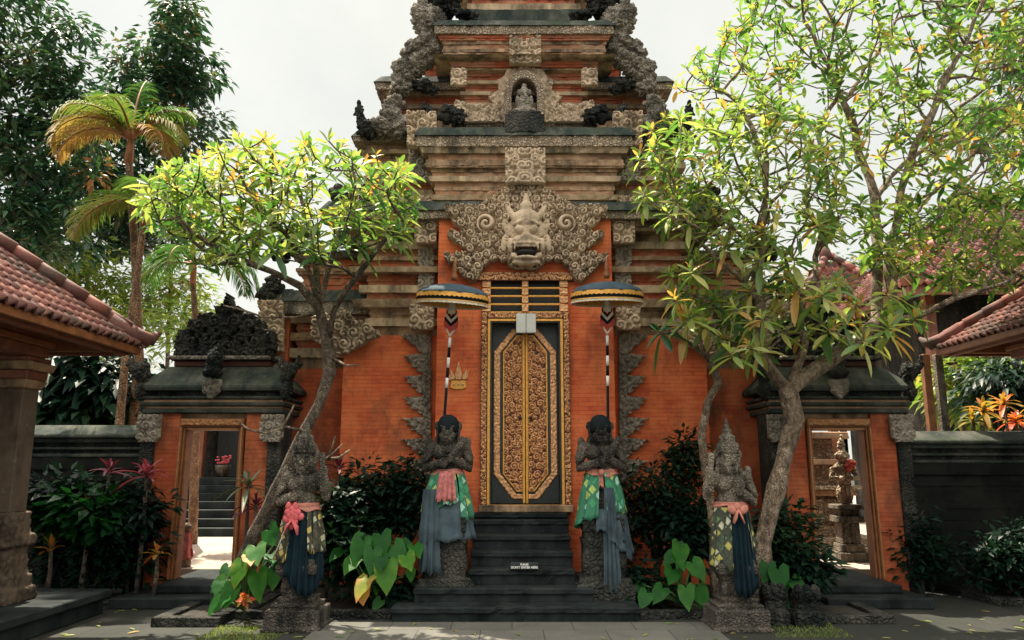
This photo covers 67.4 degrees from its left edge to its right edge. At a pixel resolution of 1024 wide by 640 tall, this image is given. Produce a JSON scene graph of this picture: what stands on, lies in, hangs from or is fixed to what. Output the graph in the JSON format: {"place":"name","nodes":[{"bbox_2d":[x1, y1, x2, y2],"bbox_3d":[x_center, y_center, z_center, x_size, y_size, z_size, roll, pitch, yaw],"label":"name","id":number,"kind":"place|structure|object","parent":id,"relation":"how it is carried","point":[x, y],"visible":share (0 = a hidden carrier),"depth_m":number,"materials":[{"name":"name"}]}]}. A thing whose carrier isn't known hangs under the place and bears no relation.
{"place":"outdoors","nodes":[
{"label":"outdoors","id":0,"kind":"place"},
{"bbox_2d":[0,0,1023,458],"label":"sky","id":1,"kind":"structure","parent":0,"point":[305,66],"materials":[{"name":"white"}]},
{"bbox_2d":[303,622,729,639],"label":"path","id":2,"kind":"structure","parent":0,"point":[548,630],"depth_m":7.57,"materials":[{"name":"grey stone"}]},
{"bbox_2d":[194,622,852,639],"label":"grass","id":3,"kind":"structure","parent":0,"point":[221,636],"depth_m":7.52,"materials":[{"name":"green plant"}]},
{"bbox_2d":[28,474,1023,639],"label":"ground","id":4,"kind":"structure","parent":0,"point":[951,616],"depth_m":7.87,"materials":[{"name":"stone"}]},
{"bbox_2d":[0,0,123,275],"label":"broadleaf tree","id":5,"kind":"object","parent":4,"relation":"on","point":[17,224],"visible":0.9,"depth_m":25.24,"materials":[{"name":"green plant"}]},
{"bbox_2d":[35,585,125,608],"bbox_3d":[-6.025,3.434,9.547,2.950,0.080,1.350,0,-11,0],"label":"planting bed","id":6,"kind":"object","parent":4,"relation":"on","point":[118,592],"visible":0.17,"depth_m":9.92,"materials":[{"name":"stone"}]},
{"bbox_2d":[33,533,67,588],"bbox_3d":[-5.510,2.908,9.096,0.498,0.746,0.402,0,-11,0],"label":"croton","id":7,"kind":"object","parent":6,"relation":"on","point":[51,544],"visible":0.94,"depth_m":9.12,"materials":[{"name":"brown plant"}]},
{"bbox_2d":[26,460,112,588],"bbox_3d":[-5.636,2.558,9.510,1.333,1.630,1.060,0,-11,0],"label":"shrub","id":8,"kind":"object","parent":6,"relation":"on","point":[36,492],"visible":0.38,"depth_m":9.49,"materials":[{"name":"green plant"}]},
{"bbox_2d":[28,471,141,586],"bbox_3d":[-5.186,2.604,9.399,1.397,1.496,1.134,0,-11,0],"label":"shrub","id":9,"kind":"object","parent":6,"relation":"on","point":[78,517],"visible":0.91,"depth_m":9.22,"materials":[{"name":"green plant"}]},
{"bbox_2d":[72,495,108,588],"bbox_3d":[-5.169,2.709,9.289,0.469,1.208,0.405,-6,-13,29],"label":"cordyline","id":10,"kind":"object","parent":6,"relation":"on","point":[83,566],"visible":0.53,"depth_m":9.20,"materials":[{"name":"plant"}]},
{"bbox_2d":[27,494,184,598],"bbox_3d":[-5.101,2.841,9.605,2.081,1.329,1.182,0,-11,0],"label":"shrub","id":11,"kind":"object","parent":6,"relation":"on","point":[110,564],"visible":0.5,"depth_m":9.35,"materials":[{"name":"green plant"}]},
{"bbox_2d":[89,458,132,588],"bbox_3d":[-5.123,2.562,9.653,0.584,1.634,0.490,-7,-13,32],"label":"cordyline","id":12,"kind":"object","parent":6,"relation":"on","point":[109,465],"visible":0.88,"depth_m":9.69,"materials":[{"name":"red plant"}]},
{"bbox_2d":[77,472,184,593],"bbox_3d":[-4.719,2.633,9.543,1.204,1.494,1.045,0,-11,0],"label":"shrub","id":13,"kind":"object","parent":6,"relation":"on","point":[156,506],"visible":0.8,"depth_m":9.47,"materials":[{"name":"green plant"}]},
{"bbox_2d":[110,458,168,592],"bbox_3d":[-4.597,2.509,9.375,0.704,1.633,0.602,5,-12,-23],"label":"cordyline","id":14,"kind":"object","parent":6,"relation":"on","point":[146,468],"visible":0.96,"depth_m":9.47,"materials":[{"name":"red plant"}]},
{"bbox_2d":[143,542,173,595],"bbox_3d":[-4.283,2.961,9.112,0.368,0.649,0.379,0,-11,0],"label":"croton","id":15,"kind":"object","parent":6,"relation":"on","point":[156,572],"visible":0.96,"depth_m":9.14,"materials":[{"name":"brown plant"}]},
{"bbox_2d":[0,232,161,639],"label":"open pavilion","id":16,"kind":"structure","parent":4,"relation":"on","point":[46,311],"depth_m":8.04,"materials":[{"name":"tile"}]},
{"bbox_2d":[26,425,139,587],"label":"courtyard wall","id":17,"kind":"structure","parent":4,"relation":"on","point":[67,447],"depth_m":10.54,"materials":[{"name":"stone"}]},
{"bbox_2d":[35,355,165,424],"bbox_3d":[-7.205,2.009,12.428,3.548,3.973,2.648,0,-11,0],"label":"broadleaf tree","id":18,"kind":"object","parent":4,"relation":"on","point":[77,390],"visible":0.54,"depth_m":11.92,"materials":[{"name":"green plant"}]},
{"bbox_2d":[44,80,197,424],"bbox_3d":[-6.550,-0.317,12.404,2.263,8.530,1.917,5,-12,-24],"label":"palm tree","id":19,"kind":"object","parent":4,"relation":"on","point":[155,123],"visible":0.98,"depth_m":12.88,"materials":[{"name":"green plant"}]},
{"bbox_2d":[18,0,239,368],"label":"broadleaf tree","id":20,"kind":"object","parent":4,"relation":"on","point":[176,80],"visible":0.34,"depth_m":30.74,"materials":[{"name":"green plant"}]},
{"bbox_2d":[44,232,225,367],"bbox_3d":[-14.460,1.602,26.658,9.491,10.174,7.233,5,-12,-24],"label":"broadleaf tree","id":21,"kind":"object","parent":4,"relation":"on","point":[154,316],"visible":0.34,"depth_m":27.55,"materials":[{"name":"green plant"}]},
{"bbox_2d":[65,176,219,424],"bbox_3d":[-5.835,0.728,11.819,2.355,6.263,2.109,-8,-14,36],"label":"palm tree","id":22,"kind":"object","parent":4,"relation":"on","point":[112,202],"visible":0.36,"depth_m":11.96,"materials":[{"name":"green plant"}]},
{"bbox_2d":[128,244,259,544],"bbox_3d":[-6.411,1.402,14.984,2.665,6.142,2.380,0,-11,0],"label":"palm tree","id":23,"kind":"object","parent":4,"relation":"on","point":[168,261],"visible":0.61,"depth_m":14.93,"materials":[{"name":"green plant"}]},
{"bbox_2d":[108,293,306,608],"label":"side gate","id":24,"kind":"structure","parent":4,"relation":"on","point":[224,374],"depth_m":10.19,"materials":[{"name":"orange brick"}]},
{"bbox_2d":[150,590,271,626],"bbox_3d":[-3.370,3.287,8.811,0.700,0.090,1.850,0,-11,0],"label":"planting bed","id":25,"kind":"object","parent":4,"relation":"on","point":[192,614],"visible":0.53,"depth_m":8.03,"materials":[{"name":"stone"}]},
{"bbox_2d":[211,469,267,592],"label":"rosette plant","id":26,"kind":"object","parent":25,"relation":"on","point":[248,480],"visible":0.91,"depth_m":9.42,"materials":[{"name":"green plant"}]},
{"bbox_2d":[228,492,280,568],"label":"rosette plant","id":27,"kind":"object","parent":25,"relation":"on","point":[256,501],"visible":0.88,"depth_m":9.32,"materials":[{"name":"green plant"}]},
{"bbox_2d":[123,127,425,606],"bbox_3d":[-2.984,0.333,9.010,3.995,5.933,2.384,0,-11,0],"label":"frangipani tree","id":28,"kind":"object","parent":25,"relation":"on","point":[197,189],"visible":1,"depth_m":8.97,"materials":[{"name":"green plant"}]},
{"bbox_2d":[185,431,238,536],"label":"pavilion","id":29,"kind":"structure","parent":4,"relation":"on","point":[215,519],"depth_m":17.80,"materials":[{"name":"stone"}]},
{"bbox_2d":[215,455,231,476],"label":"potted flowers","id":30,"kind":"object","parent":29,"relation":"on","point":[222,470],"visible":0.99,"depth_m":18.54,"materials":[{"name":"stone"}]},
{"bbox_2d":[217,431,238,475],"bbox_3d":[-7.100,3.088,19.926,1.000,1.900,0.100,0,-11,0],"label":"door","id":31,"kind":"structure","parent":29,"relation":"in","point":[227,440],"depth_m":19.83,"materials":[{"name":"black paint"}]},
{"bbox_2d":[236,592,255,612],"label":"orange flower","id":32,"kind":"object","parent":4,"relation":"on","point":[244,598],"visible":1,"depth_m":8.00,"materials":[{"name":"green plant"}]},
{"bbox_2d":[259,559,332,632],"bbox_3d":[-2.200,2.811,7.931,0.605,0.695,0.575,0,-11,0],"label":"statue pedestal","id":33,"kind":"object","parent":4,"relation":"on","point":[289,611],"visible":0.77,"depth_m":7.69,"materials":[{"name":"stone"}]},
{"bbox_2d":[272,418,330,598],"bbox_3d":[-2.205,1.946,8.062,0.559,1.830,0.521,4,-12,-22],"label":"guardian statue","id":34,"kind":"object","parent":33,"relation":"on","point":[301,536],"visible":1,"depth_m":7.93,"materials":[{"name":"stone"}]},
{"bbox_2d":[234,584,392,618],"bbox_3d":[-2.151,3.375,9.253,1.697,0.085,1.950,0,-11,0],"label":"planting bed","id":35,"kind":"object","parent":4,"relation":"on","point":[338,610],"visible":0.37,"depth_m":8.52,"materials":[{"name":"stone"}]},
{"bbox_2d":[208,521,280,615],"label":"taro plant","id":36,"kind":"object","parent":35,"relation":"on","point":[225,592],"visible":0.83,"depth_m":8.24,"materials":[{"name":"green plant"}]},
{"bbox_2d":[317,452,360,592],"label":"rosette plant","id":37,"kind":"object","parent":35,"relation":"on","point":[340,466],"visible":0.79,"depth_m":9.69,"materials":[{"name":"green plant"}]},
{"bbox_2d":[316,476,370,597],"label":"shrub","id":38,"kind":"object","parent":35,"relation":"on","point":[325,512],"visible":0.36,"depth_m":9.18,"materials":[{"name":"green plant"}]},
{"bbox_2d":[321,495,398,597],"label":"shrub","id":39,"kind":"object","parent":35,"relation":"on","point":[335,579],"visible":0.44,"depth_m":8.96,"materials":[{"name":"green plant"}]},
{"bbox_2d":[319,452,419,543],"bbox_3d":[-1.832,2.526,9.636,1.640,1.741,1.292,0,-11,0],"label":"shrub","id":40,"kind":"object","parent":35,"relation":"on","point":[367,499],"visible":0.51,"depth_m":9.47,"materials":[{"name":"green plant"}]},
{"bbox_2d":[329,528,423,609],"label":"taro plant","id":41,"kind":"object","parent":35,"relation":"on","point":[403,552],"visible":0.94,"depth_m":8.55,"materials":[{"name":"green plant"}]},
{"bbox_2d":[326,567,427,608],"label":"shrub","id":42,"kind":"object","parent":35,"relation":"on","point":[396,593],"visible":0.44,"depth_m":8.62,"materials":[{"name":"green plant"}]},
{"bbox_2d":[360,452,429,591],"bbox_3d":[-1.318,2.512,9.520,1.136,1.724,1.099,0,-11,0],"label":"shrub","id":43,"kind":"object","parent":35,"relation":"on","point":[406,519],"visible":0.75,"depth_m":9.36,"materials":[{"name":"green plant"}]},
{"bbox_2d":[414,517,473,600],"bbox_3d":[-0.763,2.820,8.927,0.665,1.055,0.632,0,-11,0],"label":"statue pedestal","id":44,"kind":"object","parent":4,"relation":"on","point":[454,560],"visible":0.47,"depth_m":8.70,"materials":[{"name":"stone"}]},
{"bbox_2d":[417,415,476,576],"bbox_3d":[-0.756,2.030,9.044,0.702,1.826,0.609,0,-11,0],"label":"guardian statue","id":45,"kind":"object","parent":44,"relation":"on","point":[447,504],"visible":1,"depth_m":8.87,"materials":[{"name":"stone"}]},
{"bbox_2d":[416,257,488,415],"bbox_3d":[-0.856,1.316,9.661,0.934,4.260,0.934,4,-4,1],"label":"ceremonial umbrella","id":46,"kind":"object","parent":4,"relation":"on","point":[451,297],"visible":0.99,"depth_m":9.58,"materials":[{"name":"blue fabric"}]},
{"bbox_2d":[390,512,641,621],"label":"staircase","id":47,"kind":"structure","parent":4,"relation":"on","point":[548,590],"depth_m":8.49,"materials":[{"name":"stone"}]},
{"bbox_2d":[510,562,537,569],"bbox_3d":[0.141,2.807,8.764,0.320,0.075,0.046,0,-11,0],"label":"step notice","id":48,"kind":"object","parent":47,"relation":"on","point":[523,565],"visible":1,"depth_m":8.74,"materials":[{"name":"black paint"}]},
{"bbox_2d":[254,0,790,583],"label":"temple gate","id":49,"kind":"structure","parent":4,"relation":"on","point":[526,212],"depth_m":10.88,"materials":[{"name":"orange brick"}]},
{"bbox_2d":[449,362,469,388],"bbox_3d":[-0.725,0.750,10.422,0.296,0.377,0.045,0,-11,0],"label":"wall emblem","id":50,"kind":"object","parent":49,"relation":"attached to","point":[458,382],"depth_m":10.40,"materials":[{"name":"gold metal"}]},
{"bbox_2d":[492,325,524,503],"bbox_3d":[-0.048,1.260,10.474,0.452,2.420,0.135,0,-11,0],"label":"door leaf","id":51,"kind":"structure","parent":49,"relation":"in","point":[508,346],"depth_m":10.46,"materials":[{"name":"gold paint"}]},
{"bbox_2d":[512,83,536,110],"bbox_3d":[0.181,-3.247,11.364,0.378,0.567,0.258,0,-11,0],"label":"seated statue","id":52,"kind":"object","parent":49,"relation":"on","point":[524,101],"visible":0.65,"depth_m":11.30,"materials":[{"name":"grey stone"}]},
{"bbox_2d":[482,281,567,311],"bbox_3d":[0.181,-0.319,10.690,1.190,0.484,0.190,0,-11,0],"label":"transom window","id":53,"kind":"structure","parent":49,"relation":"in","point":[524,296],"depth_m":10.69,"materials":[{"name":"gold paint"}]},
{"bbox_2d":[516,314,535,332],"bbox_3d":[0.192,0.052,10.511,0.270,0.270,0.100,0,-11,0],"label":"wall lamp","id":54,"kind":"object","parent":49,"relation":"attached to","point":[525,323],"visible":1,"depth_m":10.46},
{"bbox_2d":[525,325,559,503],"bbox_3d":[0.410,1.260,10.474,0.452,2.420,0.135,0,-11,0],"label":"door leaf","id":55,"kind":"structure","parent":49,"relation":"in","point":[541,347],"depth_m":10.46,"materials":[{"name":"gold paint"}]},
{"bbox_2d":[63,609,1023,639],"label":"leaf litter","id":56,"kind":"object","parent":4,"relation":"on","point":[517,633],"visible":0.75,"depth_m":7.59,"materials":[{"name":"plant"}]},
{"bbox_2d":[575,517,635,601],"bbox_3d":[1.054,2.820,8.927,0.665,1.055,0.632,0,-11,0],"label":"statue pedestal","id":57,"kind":"object","parent":4,"relation":"on","point":[591,574],"visible":0.56,"depth_m":8.70,"materials":[{"name":"stone"}]},
{"bbox_2d":[573,415,634,594],"bbox_3d":[1.072,2.131,9.023,0.707,2.031,0.605,0,-11,0],"label":"guardian statue","id":58,"kind":"object","parent":57,"relation":"on","point":[601,500],"visible":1,"depth_m":8.91,"materials":[{"name":"stone"}]},
{"bbox_2d":[570,255,643,418],"bbox_3d":[1.210,1.292,9.666,0.934,4.260,0.934,0,-4,0],"label":"ceremonial umbrella","id":59,"kind":"object","parent":4,"relation":"on","point":[606,296],"visible":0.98,"depth_m":9.60,"materials":[{"name":"blue fabric"}]},
{"bbox_2d":[638,584,790,618],"bbox_3d":[2.242,3.375,9.253,1.716,0.085,1.950,0,-11,0],"label":"planting bed","id":60,"kind":"object","parent":4,"relation":"on","point":[675,611],"visible":0.14,"depth_m":8.30,"materials":[{"name":"brown soil"}]},
{"bbox_2d":[624,556,678,608],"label":"shrub","id":61,"kind":"object","parent":60,"relation":"on","point":[635,574],"visible":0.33,"depth_m":8.82,"materials":[{"name":"green plant"}]},
{"bbox_2d":[618,457,702,578],"bbox_3d":[1.748,2.557,9.613,1.360,1.672,1.195,0,-11,0],"label":"shrub","id":62,"kind":"object","parent":60,"relation":"on","point":[644,522],"visible":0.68,"depth_m":9.50,"materials":[{"name":"green plant"}]},
{"bbox_2d":[635,538,708,611],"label":"taro plant","id":63,"kind":"object","parent":60,"relation":"on","point":[678,554],"visible":0.94,"depth_m":8.49,"materials":[{"name":"green plant"}]},
{"bbox_2d":[651,487,715,582],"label":"shrub","id":64,"kind":"object","parent":60,"relation":"on","point":[695,525],"visible":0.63,"depth_m":9.16,"materials":[{"name":"green plant"}]},
{"bbox_2d":[652,422,715,583],"bbox_3d":[2.252,2.366,9.809,0.938,2.118,0.898,0,-11,0],"label":"shrub","id":65,"kind":"object","parent":60,"relation":"on","point":[690,451],"visible":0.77,"depth_m":9.86,"materials":[{"name":"green plant"}]},
{"bbox_2d":[646,282,760,598],"bbox_3d":[2.149,1.347,8.659,1.309,3.681,0.942,5,-12,-25],"label":"frangipani tree","id":66,"kind":"object","parent":60,"relation":"on","point":[702,351],"visible":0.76,"depth_m":8.95,"materials":[{"name":"green plant"}]},
{"bbox_2d":[759,558,804,608],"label":"taro plant","id":67,"kind":"object","parent":60,"relation":"on","point":[771,572],"visible":0.52,"depth_m":8.35,"materials":[{"name":"green plant"}]},
{"bbox_2d":[623,0,1023,602],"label":"frangipani tree","id":68,"kind":"object","parent":60,"relation":"on","point":[826,226],"visible":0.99,"depth_m":9.55,"materials":[{"name":"green plant"}]},
{"bbox_2d":[700,559,774,632],"bbox_3d":[2.298,2.811,7.931,0.605,0.695,0.575,0,-11,0],"label":"statue pedestal","id":69,"kind":"object","parent":4,"relation":"on","point":[727,609],"visible":0.77,"depth_m":7.70,"materials":[{"name":"stone"}]},
{"bbox_2d":[702,418,759,600],"bbox_3d":[2.291,1.956,8.062,0.573,1.845,0.513,0,-11,0],"label":"guardian statue","id":70,"kind":"object","parent":69,"relation":"on","point":[729,480],"visible":1,"depth_m":7.94,"materials":[{"name":"stone"}]},
{"bbox_2d":[758,582,791,626],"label":"carved block","id":71,"kind":"structure","parent":4,"relation":"on","point":[772,598],"depth_m":7.94,"materials":[{"name":"stone"}]},
{"bbox_2d":[788,584,825,626],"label":"carved block","id":72,"kind":"structure","parent":4,"relation":"on","point":[805,610],"depth_m":7.94,"materials":[{"name":"stone"}]},
{"bbox_2d":[742,297,934,608],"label":"side gate","id":73,"kind":"structure","parent":4,"relation":"on","point":[849,393],"depth_m":10.14,"materials":[{"name":"orange brick"}]},
{"bbox_2d":[790,593,895,623],"bbox_3d":[3.570,3.304,8.884,0.900,0.085,1.700,0,-11,0],"label":"planting bed","id":74,"kind":"object","parent":4,"relation":"on","point":[856,613],"visible":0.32,"depth_m":8.06,"materials":[{"name":"stone"}]},
{"bbox_2d":[750,495,837,598],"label":"shrub","id":75,"kind":"object","parent":74,"relation":"on","point":[785,529],"visible":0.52,"depth_m":8.77,"materials":[{"name":"green plant"}]},
{"bbox_2d":[772,532,850,607],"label":"shrub","id":76,"kind":"object","parent":74,"relation":"on","point":[813,572],"visible":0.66,"depth_m":8.48,"materials":[{"name":"green plant"}]},
{"bbox_2d":[745,13,1023,283],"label":"broadleaf tree","id":77,"kind":"object","parent":4,"relation":"on","point":[1013,71],"visible":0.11,"depth_m":26.00,"materials":[{"name":"green plant"}]},
{"bbox_2d":[881,498,960,593],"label":"shrub","id":78,"kind":"object","parent":4,"relation":"on","point":[927,562],"visible":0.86,"depth_m":9.81,"materials":[{"name":"green plant"}]},
{"bbox_2d":[909,357,1023,430],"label":"broadleaf tree","id":79,"kind":"object","parent":4,"relation":"on","point":[949,383],"visible":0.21,"depth_m":14.91,"materials":[{"name":"green plant"}]},
{"bbox_2d":[911,431,1023,590],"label":"courtyard wall","id":80,"kind":"structure","parent":4,"relation":"on","point":[969,482],"depth_m":10.55,"materials":[{"name":"stone"}]},
{"bbox_2d":[918,284,1023,590],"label":"open pavilion","id":81,"kind":"structure","parent":4,"relation":"on","point":[995,329],"depth_m":10.83,"materials":[{"name":"tile"}]},
{"bbox_2d":[936,102,1023,147],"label":"tree","id":82,"kind":"object","parent":4,"relation":"on","point":[964,127],"visible":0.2,"depth_m":18.60,"materials":[{"name":"green plant"}]},
{"bbox_2d":[943,584,1023,605],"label":"planting bed","id":83,"kind":"object","parent":4,"relation":"on","point":[1002,597],"visible":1,"depth_m":9.61,"materials":[{"name":"stone"}]},
{"bbox_2d":[933,516,1023,596],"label":"shrub","id":84,"kind":"object","parent":83,"relation":"on","point":[1001,557],"visible":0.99,"depth_m":9.51,"materials":[{"name":"green plant"}]},
{"bbox_2d":[947,357,1023,430],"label":"broadleaf tree","id":85,"kind":"object","parent":4,"relation":"on","point":[1007,381],"visible":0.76,"depth_m":12.93,"materials":[{"name":"green plant"}]},
{"bbox_2d":[181,496,870,575],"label":"courtyard ground","id":86,"kind":"structure","parent":0,"point":[212,552],"depth_m":12.58,"materials":[{"name":"beige concrete"}]},
{"bbox_2d":[181,523,193,567],"bbox_3d":[-4.747,3.272,11.186,0.230,0.620,0.227,0,-11,0],"label":"cloth post","id":87,"kind":"object","parent":86,"relation":"on","point":[188,555],"visible":0.67,"depth_m":11.13,"materials":[{"name":"fabric"}]},
{"bbox_2d":[789,246,886,513],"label":"tiled hall","id":88,"kind":"structure","parent":86,"relation":"on","point":[826,255],"depth_m":21.37,"materials":[{"name":"tile"}]},
{"bbox_2d":[812,432,867,553],"bbox_3d":[5.231,3.073,13.869,2.292,2.030,2.292,0,-11,0],"label":"stone shrine","id":89,"kind":"object","parent":86,"relation":"on","point":[825,460],"visible":0.2,"depth_m":13.29,"materials":[{"name":"brown stone"}]},
{"bbox_2d":[828,504,868,562],"bbox_3d":[5.223,3.301,11.941,0.478,0.850,0.478,0,-11,0],"label":"statue pedestal","id":90,"kind":"object","parent":86,"relation":"on","point":[848,546],"visible":0.88,"depth_m":11.80,"materials":[{"name":"stone"}]},
{"bbox_2d":[829,434,859,503],"bbox_3d":[5.226,2.350,12.090,0.398,1.110,0.344,-9,-14,38],"label":"garden statue","id":91,"kind":"object","parent":90,"relation":"on","point":[844,468],"visible":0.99,"depth_m":12.03,"materials":[{"name":"stone"}]},
{"bbox_2d":[919,354,937,430],"bbox_3d":[6.264,2.046,11.373,0.180,3.100,0.170,0,-11,0],"label":"timber post","id":92,"kind":"object","parent":86,"relation":"on","point":[928,397],"visible":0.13,"depth_m":11.51,"materials":[{"name":"brown wood"}]},
{"bbox_2d":[834,188,1023,517],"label":"tiled hall","id":93,"kind":"structure","parent":86,"relation":"on","point":[949,315],"depth_m":17.52,"materials":[{"name":"tile"}]},
{"bbox_2d":[932,354,949,430],"bbox_3d":[6.456,2.046,11.373,0.180,3.100,0.170,0,-11,0],"label":"timber post","id":94,"kind":"object","parent":86,"relation":"on","point":[941,395],"visible":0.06,"depth_m":11.52,"materials":[{"name":"wood"}]},
{"bbox_2d":[953,406,994,430],"bbox_3d":[7.146,2.484,11.701,0.670,2.364,0.555,-7,-13,33],"label":"croton","id":95,"kind":"object","parent":86,"relation":"on","point":[973,421],"visible":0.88,"depth_m":11.85,"materials":[{"name":"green plant"}]},
{"bbox_2d":[962,395,1006,430],"bbox_3d":[7.220,2.371,11.487,0.634,2.505,0.611,0,-11,0],"label":"croton","id":96,"kind":"object","parent":86,"relation":"on","point":[983,411],"visible":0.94,"depth_m":11.67,"materials":[{"name":"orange plant"}]},
{"bbox_2d":[988,391,1023,430],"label":"croton","id":97,"kind":"object","parent":86,"relation":"on","point":[1002,400],"visible":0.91,"depth_m":11.77,"materials":[{"name":"orange plant"}]},
{"bbox_2d":[994,410,1023,430],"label":"croton","id":98,"kind":"object","parent":86,"relation":"on","point":[1015,416],"visible":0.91,"depth_m":11.94,"materials":[{"name":"orange plant"}]}
]}

